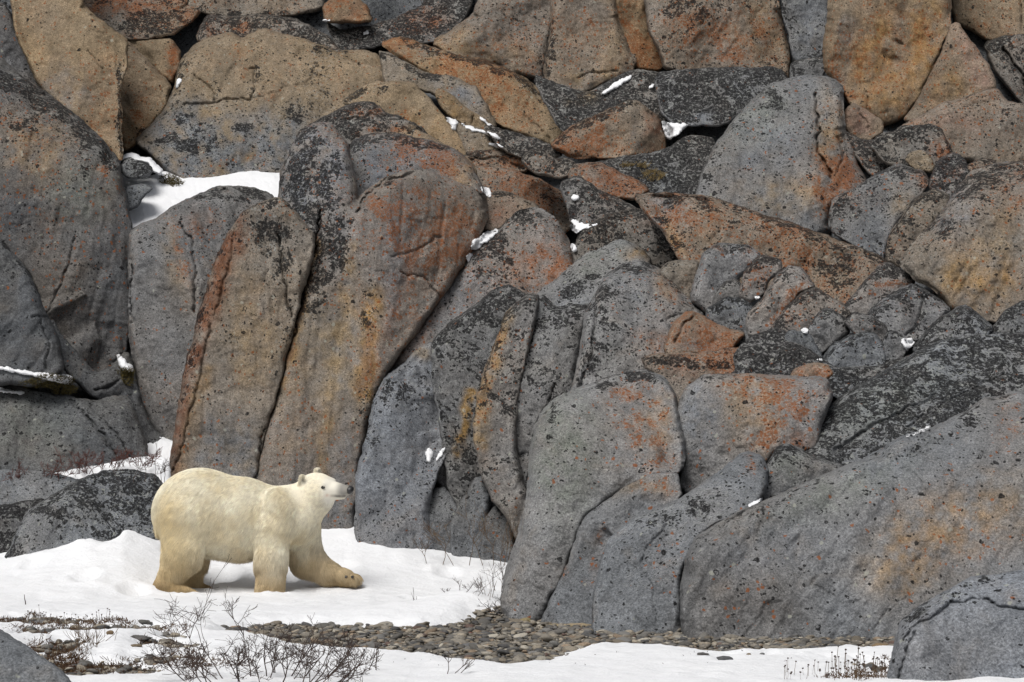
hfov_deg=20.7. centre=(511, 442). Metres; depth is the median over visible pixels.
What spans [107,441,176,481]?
bare shrub
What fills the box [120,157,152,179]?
boulder
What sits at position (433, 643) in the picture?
gravel
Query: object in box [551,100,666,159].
boulder
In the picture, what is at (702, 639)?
pebble
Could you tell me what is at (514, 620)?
pebble
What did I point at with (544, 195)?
rock ledge
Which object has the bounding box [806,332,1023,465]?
rock slab
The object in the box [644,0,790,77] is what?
cliff block
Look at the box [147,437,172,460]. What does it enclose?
snow patch
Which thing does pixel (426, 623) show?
pebble
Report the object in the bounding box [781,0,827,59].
cliff block
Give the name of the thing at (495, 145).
snow patch
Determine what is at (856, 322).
boulder
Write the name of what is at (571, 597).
boulder
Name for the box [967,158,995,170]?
boulder
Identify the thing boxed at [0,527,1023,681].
snow field
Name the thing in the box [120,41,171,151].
cliff block
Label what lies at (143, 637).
stone
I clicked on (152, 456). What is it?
red shrub
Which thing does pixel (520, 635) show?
pebble
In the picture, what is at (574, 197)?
snow patch
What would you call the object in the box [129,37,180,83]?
cliff block
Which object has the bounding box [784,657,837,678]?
dry flower
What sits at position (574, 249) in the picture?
snow patch
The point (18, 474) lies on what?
red shrub
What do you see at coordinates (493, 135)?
snow patch
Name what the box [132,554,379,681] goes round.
bare shrub
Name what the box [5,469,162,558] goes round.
boulder
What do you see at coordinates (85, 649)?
dry shrub
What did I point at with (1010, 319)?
boulder
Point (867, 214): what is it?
boulder
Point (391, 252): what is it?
rock pillar
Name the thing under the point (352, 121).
rock ledge
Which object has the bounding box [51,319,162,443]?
cliff block
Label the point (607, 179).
rock slab
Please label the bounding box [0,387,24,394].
snow patch
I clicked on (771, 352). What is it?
rock ledge
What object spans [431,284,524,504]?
rock pillar
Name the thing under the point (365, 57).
boulder
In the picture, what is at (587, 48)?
boulder
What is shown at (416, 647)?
pebble
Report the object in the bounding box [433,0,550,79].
boulder
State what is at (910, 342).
snow patch
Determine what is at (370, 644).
pebble
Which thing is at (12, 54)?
cliff block
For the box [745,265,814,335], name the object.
boulder
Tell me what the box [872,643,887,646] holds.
stone
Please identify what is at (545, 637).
pebble
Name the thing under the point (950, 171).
boulder
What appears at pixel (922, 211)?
boulder
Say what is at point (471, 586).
bare shrub
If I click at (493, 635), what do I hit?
pebble
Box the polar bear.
[151,467,363,592]
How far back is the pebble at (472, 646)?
21.36 m
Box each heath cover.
[0,610,254,673]
[814,654,890,679]
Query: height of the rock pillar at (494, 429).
2.859 m
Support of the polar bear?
on the snow field
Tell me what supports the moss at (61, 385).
on the boulder at (37, 427)
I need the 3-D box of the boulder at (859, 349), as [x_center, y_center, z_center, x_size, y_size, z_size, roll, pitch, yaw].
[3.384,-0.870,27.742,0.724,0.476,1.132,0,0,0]
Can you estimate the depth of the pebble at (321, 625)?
23.85 m
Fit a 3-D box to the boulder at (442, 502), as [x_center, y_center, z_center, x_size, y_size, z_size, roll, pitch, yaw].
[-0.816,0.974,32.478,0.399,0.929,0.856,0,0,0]
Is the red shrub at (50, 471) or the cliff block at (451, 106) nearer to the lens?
the red shrub at (50, 471)
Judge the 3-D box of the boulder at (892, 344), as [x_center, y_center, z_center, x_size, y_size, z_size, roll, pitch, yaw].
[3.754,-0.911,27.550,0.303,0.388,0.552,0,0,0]
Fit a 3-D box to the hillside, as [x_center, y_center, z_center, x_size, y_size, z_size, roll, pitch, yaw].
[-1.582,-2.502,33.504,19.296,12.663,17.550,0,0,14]
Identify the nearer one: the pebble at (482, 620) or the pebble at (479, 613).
the pebble at (482, 620)
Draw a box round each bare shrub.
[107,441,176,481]
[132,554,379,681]
[342,639,384,671]
[412,493,518,564]
[443,651,475,673]
[452,576,484,595]
[462,563,504,591]
[478,595,500,613]
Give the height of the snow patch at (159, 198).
1.095 m
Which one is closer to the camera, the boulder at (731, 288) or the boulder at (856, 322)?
the boulder at (856, 322)
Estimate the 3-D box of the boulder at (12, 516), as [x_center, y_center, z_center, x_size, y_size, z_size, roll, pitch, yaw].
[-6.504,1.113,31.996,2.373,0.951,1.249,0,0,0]
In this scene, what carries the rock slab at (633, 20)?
on the hillside
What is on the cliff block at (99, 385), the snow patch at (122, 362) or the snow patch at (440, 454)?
the snow patch at (122, 362)
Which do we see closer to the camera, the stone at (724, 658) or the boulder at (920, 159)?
the stone at (724, 658)
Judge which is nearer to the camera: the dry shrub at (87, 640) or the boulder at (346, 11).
the dry shrub at (87, 640)
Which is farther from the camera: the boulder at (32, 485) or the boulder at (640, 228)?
the boulder at (640, 228)
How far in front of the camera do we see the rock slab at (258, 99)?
38.03 m
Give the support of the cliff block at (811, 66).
on the hillside
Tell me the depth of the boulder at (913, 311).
27.91 m
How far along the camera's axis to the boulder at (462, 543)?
32.11 m
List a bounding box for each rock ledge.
[84,0,200,40]
[187,0,324,16]
[196,13,340,51]
[296,101,427,145]
[326,0,472,49]
[412,130,476,174]
[475,166,570,232]
[484,125,561,157]
[534,69,666,131]
[596,135,714,193]
[732,328,911,398]
[846,131,889,175]
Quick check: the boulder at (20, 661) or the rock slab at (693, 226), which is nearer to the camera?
the boulder at (20, 661)
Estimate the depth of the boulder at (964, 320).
26.89 m
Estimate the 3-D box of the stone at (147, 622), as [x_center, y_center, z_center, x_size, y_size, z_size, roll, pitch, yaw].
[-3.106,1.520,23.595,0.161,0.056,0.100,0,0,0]
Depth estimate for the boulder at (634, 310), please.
30.46 m
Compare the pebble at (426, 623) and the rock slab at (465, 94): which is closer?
the pebble at (426, 623)
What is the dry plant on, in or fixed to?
on the snow field
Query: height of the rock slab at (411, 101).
1.085 m
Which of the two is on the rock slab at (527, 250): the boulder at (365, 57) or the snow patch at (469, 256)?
the snow patch at (469, 256)
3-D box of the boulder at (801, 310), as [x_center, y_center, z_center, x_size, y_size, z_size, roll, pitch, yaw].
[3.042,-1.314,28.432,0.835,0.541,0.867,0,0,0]
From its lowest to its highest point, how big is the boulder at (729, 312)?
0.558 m
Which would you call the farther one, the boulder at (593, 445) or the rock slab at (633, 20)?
the rock slab at (633, 20)
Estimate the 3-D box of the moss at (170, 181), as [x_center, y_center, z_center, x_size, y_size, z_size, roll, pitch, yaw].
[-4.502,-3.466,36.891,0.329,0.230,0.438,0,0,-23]
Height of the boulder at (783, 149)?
2.192 m
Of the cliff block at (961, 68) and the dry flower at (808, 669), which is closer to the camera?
the dry flower at (808, 669)
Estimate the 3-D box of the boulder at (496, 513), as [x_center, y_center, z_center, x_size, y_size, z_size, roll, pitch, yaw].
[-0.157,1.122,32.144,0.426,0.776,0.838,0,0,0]
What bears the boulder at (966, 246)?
on the hillside
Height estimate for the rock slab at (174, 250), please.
3.530 m
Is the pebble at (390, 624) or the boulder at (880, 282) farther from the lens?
the boulder at (880, 282)
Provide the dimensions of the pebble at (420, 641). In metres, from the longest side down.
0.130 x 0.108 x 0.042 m
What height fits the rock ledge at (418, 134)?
0.650 m
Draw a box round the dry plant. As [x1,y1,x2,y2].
[477,573,496,596]
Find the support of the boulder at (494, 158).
on the rock ledge at (544, 195)
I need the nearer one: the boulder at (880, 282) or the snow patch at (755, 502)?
the snow patch at (755, 502)
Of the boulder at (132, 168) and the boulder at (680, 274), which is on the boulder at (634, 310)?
the boulder at (680, 274)
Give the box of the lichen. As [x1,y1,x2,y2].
[618,160,665,180]
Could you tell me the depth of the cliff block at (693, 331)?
29.95 m
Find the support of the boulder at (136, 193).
on the boulder at (66, 225)
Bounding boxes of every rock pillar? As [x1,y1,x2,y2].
[257,122,488,528]
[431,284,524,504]
[472,293,538,537]
[516,295,587,487]
[822,0,951,126]
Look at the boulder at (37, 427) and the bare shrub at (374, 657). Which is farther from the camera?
the boulder at (37, 427)
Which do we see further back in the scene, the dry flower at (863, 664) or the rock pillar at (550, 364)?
the rock pillar at (550, 364)
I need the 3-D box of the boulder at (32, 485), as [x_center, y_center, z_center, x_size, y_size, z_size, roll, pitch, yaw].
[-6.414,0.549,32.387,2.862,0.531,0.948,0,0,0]
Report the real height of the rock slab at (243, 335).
4.550 m
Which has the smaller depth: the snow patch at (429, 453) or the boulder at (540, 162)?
the snow patch at (429, 453)
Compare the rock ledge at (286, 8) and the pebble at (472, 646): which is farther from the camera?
the rock ledge at (286, 8)
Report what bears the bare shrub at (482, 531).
on the snow field
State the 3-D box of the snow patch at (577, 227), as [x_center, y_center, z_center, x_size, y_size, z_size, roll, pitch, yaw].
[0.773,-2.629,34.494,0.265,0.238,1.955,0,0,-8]
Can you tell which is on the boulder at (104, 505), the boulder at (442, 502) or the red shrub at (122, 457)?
the red shrub at (122, 457)
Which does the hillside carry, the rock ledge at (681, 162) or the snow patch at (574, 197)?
the rock ledge at (681, 162)
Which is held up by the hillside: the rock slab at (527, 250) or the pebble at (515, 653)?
the rock slab at (527, 250)
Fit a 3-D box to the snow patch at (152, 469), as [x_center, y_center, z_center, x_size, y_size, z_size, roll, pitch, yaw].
[-4.617,0.396,32.484,1.473,0.469,0.868,0,0,0]
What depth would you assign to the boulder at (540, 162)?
34.94 m
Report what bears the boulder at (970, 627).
on the snow ground
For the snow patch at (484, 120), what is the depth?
36.79 m
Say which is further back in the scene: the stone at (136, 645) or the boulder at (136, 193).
the boulder at (136, 193)
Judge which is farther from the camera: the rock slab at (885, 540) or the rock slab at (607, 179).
the rock slab at (607, 179)
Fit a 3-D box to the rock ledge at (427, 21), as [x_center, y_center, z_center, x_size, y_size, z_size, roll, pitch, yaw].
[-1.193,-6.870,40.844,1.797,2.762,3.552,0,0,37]
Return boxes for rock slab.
[10,0,128,160]
[127,185,273,440]
[135,28,383,177]
[169,197,314,478]
[343,81,465,154]
[379,51,496,126]
[382,36,561,143]
[388,207,573,372]
[456,122,502,151]
[568,162,648,200]
[616,0,662,71]
[635,192,885,303]
[680,392,1023,639]
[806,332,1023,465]
[902,88,1023,162]
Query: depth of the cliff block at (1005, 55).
35.90 m
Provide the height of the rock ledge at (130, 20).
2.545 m
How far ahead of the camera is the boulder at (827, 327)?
27.72 m
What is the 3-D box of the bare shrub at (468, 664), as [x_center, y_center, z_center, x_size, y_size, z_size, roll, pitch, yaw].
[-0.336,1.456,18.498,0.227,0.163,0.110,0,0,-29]
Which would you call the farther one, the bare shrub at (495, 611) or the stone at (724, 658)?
the bare shrub at (495, 611)
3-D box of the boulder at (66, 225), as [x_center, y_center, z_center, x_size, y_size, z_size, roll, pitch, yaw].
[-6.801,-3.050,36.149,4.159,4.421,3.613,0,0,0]
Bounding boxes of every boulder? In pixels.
[0,57,132,371]
[0,385,147,472]
[0,469,77,504]
[0,498,44,552]
[0,629,70,681]
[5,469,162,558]
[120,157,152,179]
[125,183,152,210]
[322,0,372,23]
[337,49,381,67]
[354,342,446,548]
[429,486,456,552]
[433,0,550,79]
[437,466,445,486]
[450,476,490,557]
[464,149,527,172]
[480,506,514,562]
[484,190,539,230]
[500,369,685,621]
[521,148,574,178]
[536,239,651,305]
[540,472,682,623]
[543,0,636,91]
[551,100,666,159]
[560,176,635,225]
[570,260,703,390]
[571,208,677,268]
[591,451,768,633]
[660,260,698,297]
[690,243,759,313]
[696,75,866,234]
[705,296,752,345]
[712,279,740,304]
[739,254,782,301]
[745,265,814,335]
[761,443,841,501]
[772,287,850,331]
[785,330,822,358]
[790,362,832,378]
[807,308,849,354]
[823,332,885,366]
[828,163,928,257]
[844,103,883,139]
[844,312,887,341]
[845,262,914,314]
[867,283,950,342]
[870,124,952,166]
[882,330,908,361]
[885,189,949,267]
[887,570,1023,680]
[900,160,1023,322]
[905,150,934,172]
[913,304,992,351]
[929,152,969,195]
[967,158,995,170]
[992,300,1023,332]
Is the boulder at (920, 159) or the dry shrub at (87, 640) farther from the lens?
the boulder at (920, 159)
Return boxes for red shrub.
[0,456,30,480]
[40,454,96,479]
[54,446,105,473]
[94,445,133,467]
[125,447,161,466]
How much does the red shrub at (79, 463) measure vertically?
0.325 m
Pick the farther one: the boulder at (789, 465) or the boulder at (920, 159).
the boulder at (920, 159)
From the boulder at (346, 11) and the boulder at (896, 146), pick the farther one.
the boulder at (346, 11)
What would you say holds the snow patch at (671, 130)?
on the boulder at (630, 127)
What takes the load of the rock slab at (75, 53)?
on the hillside
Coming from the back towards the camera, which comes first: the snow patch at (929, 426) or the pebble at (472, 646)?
the snow patch at (929, 426)
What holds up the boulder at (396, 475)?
on the hillside
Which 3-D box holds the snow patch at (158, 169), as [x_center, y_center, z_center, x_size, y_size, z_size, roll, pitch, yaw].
[-4.913,-3.677,36.983,0.672,0.333,0.751,0,0,0]
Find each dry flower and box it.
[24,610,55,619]
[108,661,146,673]
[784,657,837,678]
[830,644,889,679]
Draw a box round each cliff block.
[0,2,37,84]
[0,240,63,386]
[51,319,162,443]
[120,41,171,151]
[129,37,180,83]
[350,133,483,195]
[435,88,494,129]
[641,347,737,401]
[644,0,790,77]
[654,66,787,126]
[663,311,744,353]
[678,373,832,494]
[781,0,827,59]
[789,56,824,76]
[904,22,995,121]
[952,0,1023,40]
[984,34,1023,103]
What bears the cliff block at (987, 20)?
on the cliff block at (1005, 55)
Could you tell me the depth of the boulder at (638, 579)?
23.76 m
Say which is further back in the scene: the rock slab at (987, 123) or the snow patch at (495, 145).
the snow patch at (495, 145)
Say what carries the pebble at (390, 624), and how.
on the gravel
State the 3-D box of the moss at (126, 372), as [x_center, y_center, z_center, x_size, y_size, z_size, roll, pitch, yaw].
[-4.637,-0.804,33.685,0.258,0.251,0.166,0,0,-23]
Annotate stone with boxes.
[130,635,152,640]
[131,644,141,646]
[138,619,152,624]
[564,623,590,627]
[716,656,732,659]
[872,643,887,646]
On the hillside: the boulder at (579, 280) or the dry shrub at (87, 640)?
the boulder at (579, 280)
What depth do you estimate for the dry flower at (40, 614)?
24.77 m
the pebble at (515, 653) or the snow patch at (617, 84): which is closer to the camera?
the pebble at (515, 653)
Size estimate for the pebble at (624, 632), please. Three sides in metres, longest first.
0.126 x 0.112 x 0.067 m
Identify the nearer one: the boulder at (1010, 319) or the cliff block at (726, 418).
the cliff block at (726, 418)
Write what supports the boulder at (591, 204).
on the boulder at (640, 228)
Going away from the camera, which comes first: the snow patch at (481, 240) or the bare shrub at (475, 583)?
the bare shrub at (475, 583)
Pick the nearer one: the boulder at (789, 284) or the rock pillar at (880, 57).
the boulder at (789, 284)
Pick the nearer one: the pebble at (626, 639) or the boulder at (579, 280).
the pebble at (626, 639)
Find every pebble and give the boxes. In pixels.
[314,623,328,628]
[360,641,377,647]
[371,634,384,638]
[378,621,392,626]
[411,639,424,643]
[414,645,423,649]
[415,621,429,627]
[469,643,478,649]
[476,611,484,616]
[478,618,490,623]
[488,634,498,637]
[508,618,520,622]
[513,633,527,638]
[513,652,525,655]
[537,622,548,625]
[538,628,551,632]
[539,633,554,642]
[612,639,625,642]
[616,637,631,642]
[618,631,629,634]
[699,637,708,641]
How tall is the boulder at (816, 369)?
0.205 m
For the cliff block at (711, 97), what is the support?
on the hillside
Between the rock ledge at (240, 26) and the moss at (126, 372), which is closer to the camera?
the moss at (126, 372)
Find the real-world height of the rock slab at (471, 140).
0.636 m
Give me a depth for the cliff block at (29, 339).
33.05 m
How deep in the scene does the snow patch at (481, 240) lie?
34.41 m
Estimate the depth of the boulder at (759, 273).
29.06 m
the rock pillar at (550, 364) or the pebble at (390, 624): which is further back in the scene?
the rock pillar at (550, 364)
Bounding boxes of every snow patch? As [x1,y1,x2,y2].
[0,366,72,383]
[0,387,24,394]
[59,456,170,482]
[116,354,133,371]
[118,152,162,174]
[121,171,279,227]
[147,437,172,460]
[176,78,181,88]
[425,448,432,462]
[436,447,445,460]
[446,117,457,130]
[461,123,499,139]
[466,253,472,261]
[471,228,498,249]
[480,117,492,125]
[480,187,490,197]
[489,143,502,148]
[570,219,596,232]
[570,243,576,251]
[571,194,578,200]
[602,75,631,94]
[662,121,687,139]
[748,498,762,506]
[901,338,914,350]
[906,425,930,436]
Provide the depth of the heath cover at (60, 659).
20.34 m
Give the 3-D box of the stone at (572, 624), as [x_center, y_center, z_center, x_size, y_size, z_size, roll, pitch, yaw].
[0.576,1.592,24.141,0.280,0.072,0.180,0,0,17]
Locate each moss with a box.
[17,372,77,394]
[115,366,135,385]
[159,173,183,186]
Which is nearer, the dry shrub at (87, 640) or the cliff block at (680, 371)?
the dry shrub at (87, 640)
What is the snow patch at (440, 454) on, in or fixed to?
on the boulder at (396, 475)
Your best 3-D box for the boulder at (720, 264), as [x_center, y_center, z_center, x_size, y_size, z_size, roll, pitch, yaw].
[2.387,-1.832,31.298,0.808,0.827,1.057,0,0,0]
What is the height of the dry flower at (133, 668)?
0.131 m
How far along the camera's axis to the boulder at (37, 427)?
32.79 m
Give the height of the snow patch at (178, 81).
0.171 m
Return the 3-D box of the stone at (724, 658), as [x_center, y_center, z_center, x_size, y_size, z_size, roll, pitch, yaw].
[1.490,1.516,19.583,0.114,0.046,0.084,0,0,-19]
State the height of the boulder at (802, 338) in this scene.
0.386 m
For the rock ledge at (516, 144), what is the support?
on the boulder at (494, 158)
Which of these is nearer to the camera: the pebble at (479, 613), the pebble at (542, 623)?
the pebble at (542, 623)
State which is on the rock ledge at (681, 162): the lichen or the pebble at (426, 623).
the lichen
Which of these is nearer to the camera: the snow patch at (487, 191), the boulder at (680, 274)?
the boulder at (680, 274)
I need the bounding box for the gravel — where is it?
[0,605,894,675]
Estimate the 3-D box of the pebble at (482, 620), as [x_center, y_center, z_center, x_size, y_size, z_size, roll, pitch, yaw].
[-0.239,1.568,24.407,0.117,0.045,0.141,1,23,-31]
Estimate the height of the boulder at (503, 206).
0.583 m
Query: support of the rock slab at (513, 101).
on the hillside
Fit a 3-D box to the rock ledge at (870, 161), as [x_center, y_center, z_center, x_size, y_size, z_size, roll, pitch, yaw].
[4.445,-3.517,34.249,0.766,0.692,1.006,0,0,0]
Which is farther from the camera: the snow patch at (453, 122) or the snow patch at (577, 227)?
the snow patch at (453, 122)
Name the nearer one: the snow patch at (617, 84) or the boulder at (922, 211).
the boulder at (922, 211)
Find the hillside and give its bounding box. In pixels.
[0,0,1018,540]
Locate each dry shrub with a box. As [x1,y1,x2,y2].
[65,617,118,646]
[70,633,93,661]
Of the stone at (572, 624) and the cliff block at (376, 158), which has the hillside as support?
the cliff block at (376, 158)
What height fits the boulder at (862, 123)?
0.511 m
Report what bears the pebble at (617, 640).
on the gravel
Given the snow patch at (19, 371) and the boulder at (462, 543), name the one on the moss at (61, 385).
the snow patch at (19, 371)

